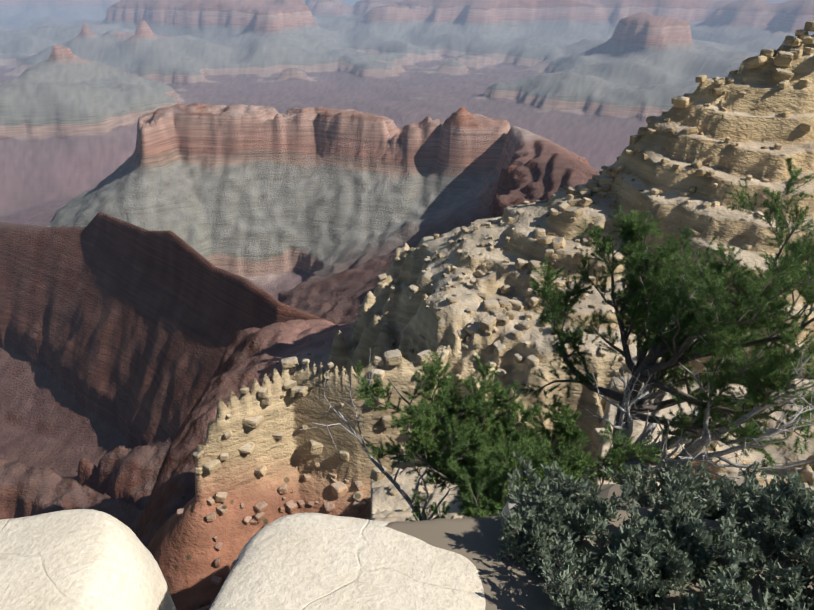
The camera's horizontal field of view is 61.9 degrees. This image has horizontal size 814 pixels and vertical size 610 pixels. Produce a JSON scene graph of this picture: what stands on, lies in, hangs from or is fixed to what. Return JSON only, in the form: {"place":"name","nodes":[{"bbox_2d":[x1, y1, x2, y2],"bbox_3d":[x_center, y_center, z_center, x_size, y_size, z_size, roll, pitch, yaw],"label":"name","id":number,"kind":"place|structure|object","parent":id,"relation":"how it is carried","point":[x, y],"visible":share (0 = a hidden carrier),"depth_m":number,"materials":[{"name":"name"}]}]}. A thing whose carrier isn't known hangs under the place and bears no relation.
{"place":"outdoors","nodes":[
{"label":"outdoors","id":0,"kind":"place"},
{"bbox_2d":[0,0,813,609],"bbox_3d":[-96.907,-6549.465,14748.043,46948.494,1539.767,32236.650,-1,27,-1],"label":"canyon terrain","id":1,"kind":"structure","parent":0,"point":[210,210],"depth_m":2095.50,"materials":[{"name":"brown stone"}]},
{"bbox_2d":[0,509,176,609],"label":"rock boulder","id":2,"kind":"object","parent":1,"relation":"on","point":[82,559],"visible":1,"depth_m":2.14,"materials":[{"name":"stone"}]},
{"bbox_2d":[209,512,485,609],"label":"boulder","id":3,"kind":"object","parent":1,"relation":"on","point":[309,561],"visible":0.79,"depth_m":2.09,"materials":[{"name":"stone"}]},
{"bbox_2d":[300,348,661,521],"bbox_3d":[0.814,2.539,7.329,3.495,3.615,3.750,-1,27,-1],"label":"bush","id":4,"kind":"object","parent":1,"relation":"on","point":[487,463],"visible":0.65,"depth_m":7.44,"materials":[{"name":"green plant"}]},
{"bbox_2d":[177,21,813,585],"bbox_3d":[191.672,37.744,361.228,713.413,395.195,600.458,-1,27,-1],"label":"rocks","id":5,"kind":"object","parent":1,"relation":"on","point":[571,209],"visible":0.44,"depth_m":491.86,"materials":[{"name":"beige stone"}]},
{"bbox_2d":[502,494,530,515],"bbox_3d":[0.574,1.052,2.908,0.327,0.495,0.355,-8,28,-16],"label":"rock","id":6,"kind":"object","parent":1,"relation":"on","point":[508,506],"depth_m":2.84,"materials":[{"name":"stone"}]},
{"bbox_2d":[496,476,605,587],"bbox_3d":[0.442,0.724,2.174,0.339,0.296,0.423,-1,27,-1],"label":"sagebrush","id":7,"kind":"object","parent":1,"relation":"on","point":[524,545],"visible":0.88,"depth_m":2.14,"materials":[{"name":"green plant"}]},
{"bbox_2d":[502,451,640,574],"bbox_3d":[0.485,0.688,2.287,0.512,0.273,0.362,24,35,39],"label":"sagebrush","id":8,"kind":"object","parent":1,"relation":"on","point":[572,495],"visible":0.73,"depth_m":2.25,"materials":[{"name":"green plant"}]},
{"bbox_2d":[531,479,632,508],"bbox_3d":[0.701,0.868,2.756,0.436,0.322,0.249,6,27,13],"label":"sagebrush","id":9,"kind":"object","parent":1,"relation":"on","point":[592,494],"visible":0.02,"depth_m":2.74,"materials":[{"name":"green plant"}]},
{"bbox_2d":[575,483,603,506],"bbox_3d":[0.746,1.031,3.237,0.383,0.322,0.505,23,35,38],"label":"sagebrush","id":10,"kind":"object","parent":1,"relation":"on","point":[597,492],"visible":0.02,"depth_m":3.31,"materials":[{"name":"green plant"}]},
{"bbox_2d":[537,529,657,609],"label":"sagebrush","id":11,"kind":"object","parent":1,"relation":"on","point":[567,596],"visible":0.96,"depth_m":1.93,"materials":[{"name":"green plant"}]},
{"bbox_2d":[606,503,712,609],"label":"sagebrush","id":12,"kind":"object","parent":1,"relation":"on","point":[646,578],"visible":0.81,"depth_m":1.99,"materials":[{"name":"green plant"}]},
{"bbox_2d":[603,459,723,513],"bbox_3d":[0.983,0.752,2.625,0.416,0.422,0.460,-1,27,-1],"label":"sagebrush","id":13,"kind":"object","parent":1,"relation":"on","point":[640,491],"visible":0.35,"depth_m":2.63,"materials":[{"name":"leaf"},{"name":"bark"}]},
{"bbox_2d":[519,157,813,492],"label":"tree","id":14,"kind":"object","parent":1,"relation":"on","point":[648,299],"visible":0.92,"depth_m":8.63,"materials":[{"name":"green plant"}]},
{"bbox_2d":[584,472,762,609],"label":"sagebrush","id":15,"kind":"object","parent":1,"relation":"on","point":[680,525],"visible":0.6,"depth_m":2.09,"materials":[{"name":"green plant"}]},
{"bbox_2d":[676,470,762,528],"bbox_3d":[1.091,0.714,2.462,0.322,0.237,0.274,-1,27,-1],"label":"sagebrush","id":16,"kind":"object","parent":1,"relation":"on","point":[715,513],"visible":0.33,"depth_m":2.41,"materials":[{"name":"green plant"}]},
{"bbox_2d":[676,542,802,609],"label":"sagebrush","id":17,"kind":"object","parent":1,"relation":"on","point":[716,598],"visible":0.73,"depth_m":1.95,"materials":[{"name":"green plant"}]},
{"bbox_2d":[684,475,813,530],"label":"sagebrush","id":18,"kind":"object","parent":1,"relation":"on","point":[761,491],"visible":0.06,"depth_m":2.54,"materials":[{"name":"green plant"}]},
{"bbox_2d":[687,451,813,570],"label":"sagebrush","id":19,"kind":"object","parent":1,"relation":"on","point":[790,510],"visible":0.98,"depth_m":2.16,"materials":[{"name":"green plant"}]},
{"bbox_2d":[728,461,776,488],"bbox_3d":[1.489,0.889,2.895,0.351,0.378,0.478,5,27,10],"label":"sagebrush","id":20,"kind":"object","parent":1,"relation":"on","point":[752,474],"visible":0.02,"depth_m":3.02,"materials":[{"name":"green plant"}]},
{"bbox_2d":[706,545,808,609],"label":"sagebrush","id":21,"kind":"object","parent":1,"relation":"on","point":[740,594],"visible":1,"depth_m":1.79,"materials":[{"name":"green plant"}]},
{"bbox_2d":[725,523,813,609],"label":"sagebrush","id":22,"kind":"object","parent":1,"relation":"on","point":[793,571],"visible":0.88,"depth_m":1.96,"materials":[{"name":"leaf"},{"name":"bark"}]},
{"bbox_2d":[600,497,639,507],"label":"sagebrush","id":23,"kind":"object","parent":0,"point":[629,503],"depth_m":3.54,"materials":[{"name":"green plant"}]}
]}

